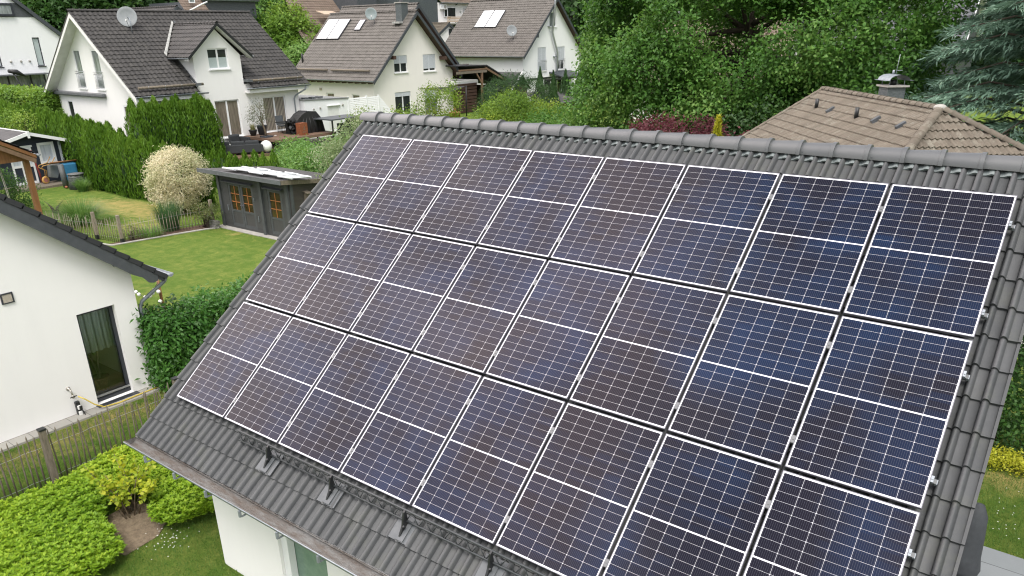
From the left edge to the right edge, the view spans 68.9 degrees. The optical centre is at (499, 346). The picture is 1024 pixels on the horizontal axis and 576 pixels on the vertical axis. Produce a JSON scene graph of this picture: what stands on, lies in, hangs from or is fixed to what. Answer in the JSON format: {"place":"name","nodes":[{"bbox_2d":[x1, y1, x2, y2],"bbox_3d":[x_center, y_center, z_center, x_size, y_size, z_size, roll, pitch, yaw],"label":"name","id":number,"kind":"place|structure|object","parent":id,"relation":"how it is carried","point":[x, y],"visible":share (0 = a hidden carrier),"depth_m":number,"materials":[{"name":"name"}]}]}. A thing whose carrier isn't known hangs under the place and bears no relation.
{"place":"outdoors","nodes":[
{"label":"outdoors","id":0,"kind":"place"},
{"bbox_2d":[0,0,60,87],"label":"modern house","id":1,"kind":"structure","parent":0,"point":[29,39],"depth_m":60.20,"materials":[{"name":"paint"}]},
{"bbox_2d":[0,74,45,87],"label":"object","id":2,"kind":"structure","parent":1,"relation":"in","point":[39,80],"depth_m":60.98,"materials":[{"name":"glass"}]},
{"bbox_2d":[41,189,131,227],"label":"ornamental grass","id":3,"kind":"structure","parent":0,"point":[80,211],"depth_m":33.39,"materials":[{"name":"green plant"}]},
{"bbox_2d":[0,60,1023,575],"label":"ground","id":4,"kind":"structure","parent":0,"point":[214,258],"depth_m":24.13,"materials":[{"name":"green plant"}]},
{"bbox_2d":[0,106,38,136],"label":"hedge top shrub","id":5,"kind":"object","parent":4,"relation":"on","point":[12,124],"visible":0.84,"depth_m":45.12,"materials":[{"name":"green plant"}]},
{"bbox_2d":[0,139,42,213],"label":"timber pavilion","id":6,"kind":"structure","parent":4,"relation":"on","point":[10,153],"depth_m":30.68,"materials":[{"name":"brown wood"}]},
{"bbox_2d":[0,167,45,207],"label":"dark shrub","id":7,"kind":"object","parent":4,"relation":"on","point":[16,192],"visible":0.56,"depth_m":36.15,"materials":[{"name":"green plant"}]},
{"bbox_2d":[0,83,64,113],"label":"clipped hedge","id":8,"kind":"object","parent":4,"relation":"on","point":[35,96],"visible":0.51,"depth_m":49.40,"materials":[{"name":"green plant"}]},
{"bbox_2d":[0,128,70,189],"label":"garden shed","id":9,"kind":"structure","parent":4,"relation":"on","point":[46,149],"depth_m":42.30,"materials":[{"name":"black wood"}]},
{"bbox_2d":[36,141,56,163],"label":"window","id":10,"kind":"structure","parent":9,"relation":"in","point":[46,149],"depth_m":42.84,"materials":[{"name":"white"}]},
{"bbox_2d":[0,99,114,183],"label":"thuja hedge","id":11,"kind":"object","parent":4,"relation":"on","point":[57,124],"visible":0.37,"depth_m":43.48,"materials":[{"name":"green plant"}]},
{"bbox_2d":[18,0,143,31],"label":"forest tree","id":12,"kind":"object","parent":4,"relation":"on","point":[35,6],"visible":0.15,"depth_m":74.74,"materials":[{"name":"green plant"}]},
{"bbox_2d":[0,384,165,452],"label":"house kerb","id":13,"kind":"structure","parent":4,"relation":"on","point":[57,425],"depth_m":16.32,"materials":[{"name":"grey concrete"}]},
{"bbox_2d":[0,193,173,442],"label":"neighbour house","id":14,"kind":"structure","parent":4,"relation":"on","point":[70,289],"depth_m":15.91,"materials":[{"name":"white paint"}]},
{"bbox_2d":[88,336,108,390],"bbox_3d":[-9.455,0.334,17.439,0.736,1.483,0.819,16,28,34],"label":"potted palm","id":15,"kind":"object","parent":14,"relation":"on","point":[101,381],"visible":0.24,"depth_m":17.58,"materials":[{"name":"green plant"}]},
{"bbox_2d":[76,305,139,407],"bbox_3d":[-8.919,0.205,16.919,0.370,2.250,0.960,16,28,34],"label":"window","id":16,"kind":"structure","parent":14,"relation":"in","point":[127,387],"depth_m":17.21,"materials":[{"name":"black glass"}]},
{"bbox_2d":[0,376,177,504],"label":"picket fence","id":17,"kind":"object","parent":4,"relation":"on","point":[48,456],"visible":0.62,"depth_m":14.02,"materials":[{"name":"brown wood"}]},
{"bbox_2d":[0,444,214,575],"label":"ground cover","id":18,"kind":"object","parent":4,"relation":"on","point":[74,542],"visible":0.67,"depth_m":12.51,"materials":[{"name":"green plant"}]},
{"bbox_2d":[43,200,214,242],"bbox_3d":[-15.927,-5.202,31.304,7.178,1.152,2.537,-4,23,-8],"label":"garden fence","id":19,"kind":"object","parent":4,"relation":"on","point":[96,230],"visible":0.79,"depth_m":30.98,"materials":[{"name":"brown wood"}]},
{"bbox_2d":[104,503,165,555],"bbox_3d":[-6.318,3.103,12.883,1.350,0.050,1.200,16,28,34],"label":"soil bed","id":20,"kind":"object","parent":4,"relation":"on","point":[133,530],"visible":0.52,"depth_m":12.82,"materials":[{"name":"brown soil"}]},
{"bbox_2d":[80,445,163,518],"bbox_3d":[-6.479,2.386,13.044,1.337,1.186,0.970,0,23,2],"label":"currant bush","id":21,"kind":"object","parent":20,"relation":"on","point":[124,483],"visible":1,"depth_m":12.89,"materials":[{"name":"yellow plant"}]},
{"bbox_2d":[79,118,218,210],"bbox_3d":[-18.363,-9.495,38.308,11.397,3.864,1.756,16,28,34],"label":"thuja hedge","id":22,"kind":"object","parent":4,"relation":"on","point":[114,164],"visible":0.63,"depth_m":38.65,"materials":[{"name":"green plant"}]},
{"bbox_2d":[110,225,219,243],"bbox_3d":[-14.178,-4.845,31.862,4.778,0.040,1.091,-18,28,-35],"label":"bark bed","id":23,"kind":"object","parent":4,"relation":"on","point":[188,229],"visible":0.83,"depth_m":32.10,"materials":[{"name":"brown soil"}]},
{"bbox_2d":[188,201,225,227],"bbox_3d":[-12.686,-5.737,32.433,1.626,1.291,1.303,16,28,34],"label":"flowering shrub","id":24,"kind":"object","parent":23,"relation":"on","point":[204,216],"visible":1,"depth_m":32.36,"materials":[{"name":"green plant"}]},
{"bbox_2d":[149,196,183,231],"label":"ornamental grass","id":25,"kind":"object","parent":4,"relation":"on","point":[167,216],"depth_m":31.98,"materials":[{"name":"green plant"}]},
{"bbox_2d":[124,91,225,158],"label":"tall thuja hedge","id":26,"kind":"object","parent":4,"relation":"on","point":[192,122],"visible":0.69,"depth_m":42.49,"materials":[{"name":"green plant"}]},
{"bbox_2d":[138,145,213,213],"bbox_3d":[-14.991,-7.879,34.809,3.567,3.328,3.415,16,28,34],"label":"willow bush","id":27,"kind":"object","parent":4,"relation":"on","point":[160,172],"visible":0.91,"depth_m":34.07,"materials":[{"name":"beige plant"}]},
{"bbox_2d":[43,9,310,141],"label":"dormer house","id":28,"kind":"structure","parent":4,"relation":"on","point":[106,64],"depth_m":46.11,"materials":[{"name":"white paint"}]},
{"bbox_2d":[72,49,87,89],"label":"window","id":29,"kind":"structure","parent":28,"relation":"in","point":[76,54],"depth_m":46.12,"materials":[{"name":"white"}]},
{"bbox_2d":[90,50,105,90],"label":"window","id":30,"kind":"structure","parent":28,"relation":"in","point":[95,57],"depth_m":44.88,"materials":[{"name":"white"}]},
{"bbox_2d":[117,6,136,32],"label":"satellite dish","id":31,"kind":"object","parent":28,"relation":"on","point":[127,16],"visible":1,"depth_m":45.04,"materials":[{"name":"silver metal"}]},
{"bbox_2d":[207,48,230,70],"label":"window","id":32,"kind":"structure","parent":28,"relation":"in","point":[217,57],"depth_m":46.17,"materials":[{"name":"white glass"}]},
{"bbox_2d":[214,99,244,139],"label":"window","id":33,"kind":"structure","parent":28,"relation":"in","point":[228,111],"depth_m":47.71,"materials":[{"name":"white"}]},
{"bbox_2d":[263,95,286,132],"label":"window","id":34,"kind":"structure","parent":28,"relation":"in","point":[276,104],"depth_m":50.28,"materials":[{"name":"white"}]},
{"bbox_2d":[130,272,253,392],"bbox_3d":[-5.988,-0.911,20.130,2.175,2.578,8.040,16,28,34],"label":"laurel hedge","id":35,"kind":"object","parent":4,"relation":"on","point":[172,340],"visible":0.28,"depth_m":17.54,"materials":[{"name":"green plant"}]},
{"bbox_2d":[149,0,259,21],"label":"slate house","id":36,"kind":"structure","parent":4,"relation":"on","point":[232,5],"depth_m":75.14,"materials":[{"name":"grey tile"}]},
{"bbox_2d":[224,142,284,159],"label":"deck","id":37,"kind":"structure","parent":4,"relation":"on","point":[239,155],"depth_m":46.72,"materials":[{"name":"brown wood"}]},
{"bbox_2d":[222,140,263,153],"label":"garden sofa","id":38,"kind":"object","parent":37,"relation":"on","point":[239,146],"visible":0.7,"depth_m":46.09,"materials":[{"name":"grey fabric"}]},
{"bbox_2d":[245,98,273,145],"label":"olive tree","id":39,"kind":"object","parent":37,"relation":"on","point":[261,117],"visible":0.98,"depth_m":47.19,"materials":[{"name":"grey plant"}]},
{"bbox_2d":[196,166,322,236],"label":"garden shed","id":40,"kind":"structure","parent":4,"relation":"on","point":[264,204],"depth_m":31.04,"materials":[{"name":"grey wood"}]},
{"bbox_2d":[227,183,245,227],"bbox_3d":[-11.276,-6.090,32.015,0.880,1.850,0.112,16,28,34],"label":"door","id":41,"kind":"structure","parent":40,"relation":"in","point":[234,189],"depth_m":32.04,"materials":[{"name":"grey wood"}]},
{"bbox_2d":[240,185,257,229],"bbox_3d":[-10.593,-5.898,31.538,0.850,1.850,0.112,16,28,34],"label":"door","id":42,"kind":"structure","parent":40,"relation":"in","point":[246,191],"depth_m":31.57,"materials":[{"name":"grey wood"}]},
{"bbox_2d":[267,190,285,234],"bbox_3d":[-9.102,-5.480,30.498,0.920,1.850,0.112,16,28,34],"label":"door","id":43,"kind":"structure","parent":40,"relation":"in","point":[274,197],"depth_m":30.51,"materials":[{"name":"grey wood"}]},
{"bbox_2d":[257,0,321,51],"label":"garden tree","id":44,"kind":"object","parent":4,"relation":"on","point":[278,23],"visible":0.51,"depth_m":79.19,"materials":[{"name":"green plant"}]},
{"bbox_2d":[245,131,335,142],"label":"wooden deck","id":45,"kind":"structure","parent":4,"relation":"on","point":[281,137],"depth_m":48.47,"materials":[{"name":"brown wood"}]},
{"bbox_2d":[289,110,324,133],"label":"covered grill","id":46,"kind":"object","parent":45,"relation":"on","point":[299,116],"visible":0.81,"depth_m":49.36,"materials":[{"name":"black fabric"}]},
{"bbox_2d":[313,114,359,138],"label":"patio table","id":47,"kind":"object","parent":45,"relation":"on","point":[333,118],"visible":0.39,"depth_m":49.60,"materials":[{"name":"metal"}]},
{"bbox_2d":[280,37,311,66],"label":"garden tree","id":48,"kind":"object","parent":4,"relation":"on","point":[293,54],"visible":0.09,"depth_m":74.11,"materials":[{"name":"green plant"}]},
{"bbox_2d":[266,132,347,173],"bbox_3d":[-8.929,-9.026,36.845,4.346,3.976,15.409,-15,27,-30],"label":"shrub","id":49,"kind":"object","parent":4,"relation":"on","point":[291,156],"visible":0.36,"depth_m":36.30,"materials":[{"name":"green plant"}]},
{"bbox_2d":[298,95,348,139],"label":"garage","id":50,"kind":"structure","parent":4,"relation":"on","point":[323,106],"depth_m":53.19,"materials":[{"name":"paint"}]},
{"bbox_2d":[286,0,376,60],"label":"brown roofed villa","id":51,"kind":"object","parent":4,"relation":"on","point":[319,10],"visible":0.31,"depth_m":83.17,"materials":[{"name":"tile"}]},
{"bbox_2d":[306,105,389,179],"bbox_3d":[-5.274,-7.061,29.984,3.196,5.433,6.307,-21,30,-39],"label":"silver shrub","id":52,"kind":"object","parent":4,"relation":"on","point":[336,145],"visible":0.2,"depth_m":29.39,"materials":[{"name":"green plant"}]},
{"bbox_2d":[347,95,391,114],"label":"louvre fence","id":53,"kind":"object","parent":4,"relation":"on","point":[378,105],"visible":0.45,"depth_m":55.87,"materials":[{"name":"white"}]},
{"bbox_2d":[296,0,461,114],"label":"chimney house","id":54,"kind":"structure","parent":4,"relation":"on","point":[398,56],"depth_m":61.85,"materials":[{"name":"paint"}]},
{"bbox_2d":[313,19,350,41],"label":"roof collector","id":55,"kind":"object","parent":54,"relation":"on","point":[333,29],"visible":1,"depth_m":64.38,"materials":[{"name":"white glass"}]},
{"bbox_2d":[395,91,410,112],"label":"window","id":56,"kind":"structure","parent":54,"relation":"in","point":[402,99],"depth_m":62.27,"materials":[{"name":"white"}]},
{"bbox_2d":[340,2,458,63],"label":"gabled house","id":57,"kind":"structure","parent":4,"relation":"on","point":[376,7],"depth_m":65.78,"materials":[{"name":"white paint"}]},
{"bbox_2d":[376,0,469,26],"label":"house wall","id":58,"kind":"structure","parent":4,"relation":"on","point":[444,10],"depth_m":89.51,"materials":[{"name":"white paint"}]},
{"bbox_2d":[384,76,464,117],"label":"apple tree","id":59,"kind":"object","parent":4,"relation":"on","point":[455,98],"visible":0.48,"depth_m":48.27,"materials":[{"name":"green plant"}]},
{"bbox_2d":[432,22,453,41],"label":"gabled house","id":60,"kind":"structure","parent":4,"relation":"on","point":[444,29],"depth_m":86.97,"materials":[{"name":"white paint"}]},
{"bbox_2d":[446,64,506,112],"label":"carport","id":61,"kind":"object","parent":4,"relation":"on","point":[481,74],"visible":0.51,"depth_m":67.69,"materials":[{"name":"brown wood"}]},
{"bbox_2d":[471,68,555,118],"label":"pine shrub","id":62,"kind":"object","parent":4,"relation":"on","point":[511,81],"visible":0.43,"depth_m":61.19,"materials":[{"name":"green plant"}]},
{"bbox_2d":[445,0,583,97],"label":"flue house","id":63,"kind":"structure","parent":4,"relation":"on","point":[544,38],"depth_m":76.83,"materials":[{"name":"paint"}]},
{"bbox_2d":[471,10,505,29],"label":"roof collector","id":64,"kind":"object","parent":63,"relation":"on","point":[490,19],"visible":1,"depth_m":78.18,"materials":[{"name":"white glass"}]},
{"bbox_2d":[40,0,1023,89],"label":"woodland","id":65,"kind":"object","parent":4,"relation":"on","point":[573,5],"visible":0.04,"depth_m":90.43,"materials":[{"name":"green plant"}]},
{"bbox_2d":[468,84,599,124],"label":"yellow shrub","id":66,"kind":"object","parent":4,"relation":"on","point":[519,102],"visible":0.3,"depth_m":51.24,"materials":[{"name":"green plant"}]},
{"bbox_2d":[516,102,619,128],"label":"oak undergrowth","id":67,"kind":"object","parent":4,"relation":"on","point":[544,116],"visible":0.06,"depth_m":44.36,"materials":[{"name":"green plant"}]},
{"bbox_2d":[123,111,1023,575],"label":"house","id":68,"kind":"structure","parent":4,"relation":"on","point":[281,511],"depth_m":8.72,"materials":[{"name":"tile"}]},
{"bbox_2d":[294,542,327,575],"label":"window","id":69,"kind":"structure","parent":68,"relation":"in","point":[307,565],"depth_m":10.62,"materials":[{"name":"green glass"}]},
{"bbox_2d":[233,398,608,567],"bbox_3d":[-0.832,1.542,8.385,9.396,0.100,0.097,16,28,34],"label":"mounting rail","id":70,"kind":"object","parent":68,"relation":"attached to","point":[606,561],"visible":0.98,"depth_m":7.74,"materials":[{"name":"grey metal"}]},
{"bbox_2d":[177,302,292,417],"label":"solar panel","id":71,"kind":"object","parent":70,"relation":"attached to","point":[218,380],"visible":1,"depth_m":10.82,"materials":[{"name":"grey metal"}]},
{"bbox_2d":[224,317,347,443],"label":"solar panel","id":72,"kind":"object","parent":70,"relation":"attached to","point":[278,388],"visible":1,"depth_m":10.16,"materials":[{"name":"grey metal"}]},
{"bbox_2d":[278,334,410,472],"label":"solar panel","id":73,"kind":"object","parent":70,"relation":"attached to","point":[329,424],"visible":1,"depth_m":9.51,"materials":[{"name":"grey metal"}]},
{"bbox_2d":[340,354,482,505],"bbox_3d":[-1.049,0.929,8.898,1.134,1.095,1.363,16,28,34],"label":"solar panel","id":74,"kind":"object","parent":70,"relation":"attached to","point":[398,448],"visible":1,"depth_m":8.86,"materials":[{"name":"blue glass"}]},
{"bbox_2d":[412,377,565,544],"bbox_3d":[-0.115,1.191,8.246,1.134,1.095,1.363,16,28,34],"label":"solar panel","id":75,"kind":"object","parent":70,"relation":"attached to","point":[479,474],"visible":1,"depth_m":8.21,"materials":[{"name":"blue glass"}]},
{"bbox_2d":[496,403,663,575],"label":"solar panel","id":76,"kind":"object","parent":70,"relation":"attached to","point":[569,514],"visible":1,"depth_m":7.56,"materials":[{"name":"blue glass"}]},
{"bbox_2d":[602,433,779,575],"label":"solar panel","id":77,"kind":"object","parent":70,"relation":"attached to","point":[698,509],"visible":1,"depth_m":6.99,"materials":[{"name":"blue glass"}]},
{"bbox_2d":[743,470,919,575],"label":"solar panel","id":78,"kind":"object","parent":70,"relation":"attached to","point":[811,527],"visible":1,"depth_m":6.44,"materials":[{"name":"blue glass"}]},
{"bbox_2d":[302,296,937,485],"bbox_3d":[-0.024,0.097,8.963,9.396,0.100,0.097,16,28,34],"label":"mounting rail","id":79,"kind":"object","parent":68,"relation":"attached to","point":[933,481],"visible":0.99,"depth_m":7.63,"materials":[{"name":"grey metal"}]},
{"bbox_2d":[246,214,355,314],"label":"solar panel","id":80,"kind":"object","parent":79,"relation":"attached to","point":[292,274],"visible":1,"depth_m":11.39,"materials":[{"name":"blue glass"}]},
{"bbox_2d":[295,224,411,331],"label":"solar panel","id":81,"kind":"object","parent":79,"relation":"attached to","point":[350,280],"visible":1,"depth_m":10.74,"materials":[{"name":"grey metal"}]},
{"bbox_2d":[350,234,475,351],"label":"solar panel","id":82,"kind":"object","parent":79,"relation":"attached to","point":[408,297],"visible":1,"depth_m":10.09,"materials":[{"name":"blue glass"}]},
{"bbox_2d":[413,246,546,373],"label":"solar panel","id":83,"kind":"object","parent":79,"relation":"attached to","point":[473,319],"visible":1,"depth_m":9.44,"materials":[{"name":"blue glass"}]},
{"bbox_2d":[486,260,629,399],"bbox_3d":[0.694,-0.255,8.824,1.134,1.095,1.363,16,28,34],"label":"solar panel","id":84,"kind":"object","parent":79,"relation":"attached to","point":[549,343],"visible":1,"depth_m":8.78,"materials":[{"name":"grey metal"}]},
{"bbox_2d":[569,276,725,429],"bbox_3d":[1.627,0.007,8.172,1.134,1.095,1.363,16,28,34],"label":"solar panel","id":85,"kind":"object","parent":79,"relation":"attached to","point":[645,355],"visible":1,"depth_m":8.13,"materials":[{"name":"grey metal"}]},
{"bbox_2d":[668,294,838,465],"bbox_3d":[2.561,0.269,7.521,1.134,1.095,1.363,16,28,34],"label":"solar panel","id":86,"kind":"object","parent":79,"relation":"attached to","point":[749,387],"visible":1,"depth_m":7.48,"materials":[{"name":"blue glass"}]},
{"bbox_2d":[785,316,972,509],"bbox_3d":[3.494,0.530,6.869,1.134,1.095,1.363,16,28,34],"label":"solar panel","id":87,"kind":"object","parent":79,"relation":"attached to","point":[876,417],"visible":1,"depth_m":6.83,"materials":[{"name":"blue glass"}]},
{"bbox_2d":[365,205,988,319],"bbox_3d":[0.785,-1.348,9.541,9.396,0.100,0.097,16,28,34],"label":"mounting rail","id":88,"kind":"object","parent":68,"relation":"attached to","point":[984,315],"visible":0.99,"depth_m":8.21,"materials":[{"name":"grey metal"}]},
{"bbox_2d":[308,134,412,222],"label":"solar panel","id":89,"kind":"object","parent":88,"relation":"attached to","point":[358,179],"visible":1,"depth_m":11.97,"materials":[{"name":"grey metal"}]},
{"bbox_2d":[358,139,469,232],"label":"solar panel","id":90,"kind":"object","parent":88,"relation":"attached to","point":[405,197],"visible":1,"depth_m":11.32,"materials":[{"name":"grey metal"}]},
{"bbox_2d":[415,145,532,244],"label":"solar panel","id":91,"kind":"object","parent":88,"relation":"attached to","point":[471,197],"visible":1,"depth_m":10.67,"materials":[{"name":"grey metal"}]},
{"bbox_2d":[478,150,604,258],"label":"solar panel","id":92,"kind":"object","parent":88,"relation":"attached to","point":[539,205],"visible":1,"depth_m":10.01,"materials":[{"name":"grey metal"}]},
{"bbox_2d":[550,157,685,273],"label":"solar panel","id":93,"kind":"object","parent":88,"relation":"attached to","point":[613,223],"visible":1,"depth_m":9.36,"materials":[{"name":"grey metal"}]},
{"bbox_2d":[634,165,779,292],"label":"solar panel","id":94,"kind":"object","parent":88,"relation":"attached to","point":[703,234],"visible":1,"depth_m":8.71,"materials":[{"name":"blue glass"}]},
{"bbox_2d":[730,174,888,313],"bbox_3d":[3.369,-1.177,8.099,1.134,1.095,1.363,16,28,34],"label":"solar panel","id":95,"kind":"object","parent":88,"relation":"attached to","point":[809,243],"visible":1,"depth_m":8.06,"materials":[{"name":"blue glass"}]},
{"bbox_2d":[843,184,1017,338],"bbox_3d":[4.303,-0.915,7.447,1.134,1.095,1.363,16,28,34],"label":"solar panel","id":96,"kind":"object","parent":88,"relation":"attached to","point":[930,260],"visible":1,"depth_m":7.41,"materials":[{"name":"blue glass"}]},
{"bbox_2d":[623,108,731,135],"bbox_3d":[8.152,-8.583,33.376,7.382,4.094,4.171,16,28,34],"label":"plum shrub","id":97,"kind":"object","parent":4,"relation":"on","point":[666,124],"visible":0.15,"depth_m":32.66,"materials":[{"name":"red plant"}]},
{"bbox_2d":[628,18,807,122],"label":"house","id":98,"kind":"structure","parent":4,"relation":"on","point":[772,31],"depth_m":53.26,"materials":[{"name":"paint"}]},
{"bbox_2d":[555,0,985,135],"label":"oak tree","id":99,"kind":"object","parent":4,"relation":"on","point":[612,69],"visible":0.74,"depth_m":34.68,"materials":[{"name":"green plant"}]},
{"bbox_2d":[684,79,1023,145],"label":"dark undergrowth","id":100,"kind":"object","parent":4,"relation":"on","point":[749,125],"visible":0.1,"depth_m":33.22,"materials":[{"name":"green plant"}]},
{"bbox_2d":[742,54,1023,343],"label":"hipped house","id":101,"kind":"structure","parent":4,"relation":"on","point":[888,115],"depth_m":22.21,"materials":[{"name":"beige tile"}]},
{"bbox_2d":[902,0,1023,145],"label":"blue cedar","id":102,"kind":"object","parent":4,"relation":"on","point":[1010,35],"visible":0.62,"depth_m":29.21,"materials":[{"name":"green plant"}]},
{"bbox_2d":[987,443,1023,476],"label":"yellow flowering shrub","id":103,"kind":"object","parent":4,"relation":"on","point":[1006,457],"visible":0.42,"depth_m":14.08,"materials":[{"name":"yellow plant"}]},
{"bbox_2d":[993,335,1023,458],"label":"hornbeam hedge","id":104,"kind":"object","parent":4,"relation":"on","point":[1009,425],"visible":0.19,"depth_m":14.24,"materials":[{"name":"green plant"}]},
{"bbox_2d":[818,0,986,112],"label":"house","id":105,"kind":"structure","parent":0,"point":[973,34],"depth_m":51.43,"materials":[{"name":"white"}]},
{"bbox_2d":[977,546,1023,575],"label":"terrace","id":106,"kind":"structure","parent":0,"point":[994,562],"depth_m":11.59,"materials":[{"name":"grey concrete"}]},
{"bbox_2d":[956,502,987,575],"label":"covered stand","id":107,"kind":"object","parent":106,"relation":"on","point":[970,563],"visible":0.69,"depth_m":11.07,"materials":[{"name":"grey fabric"}]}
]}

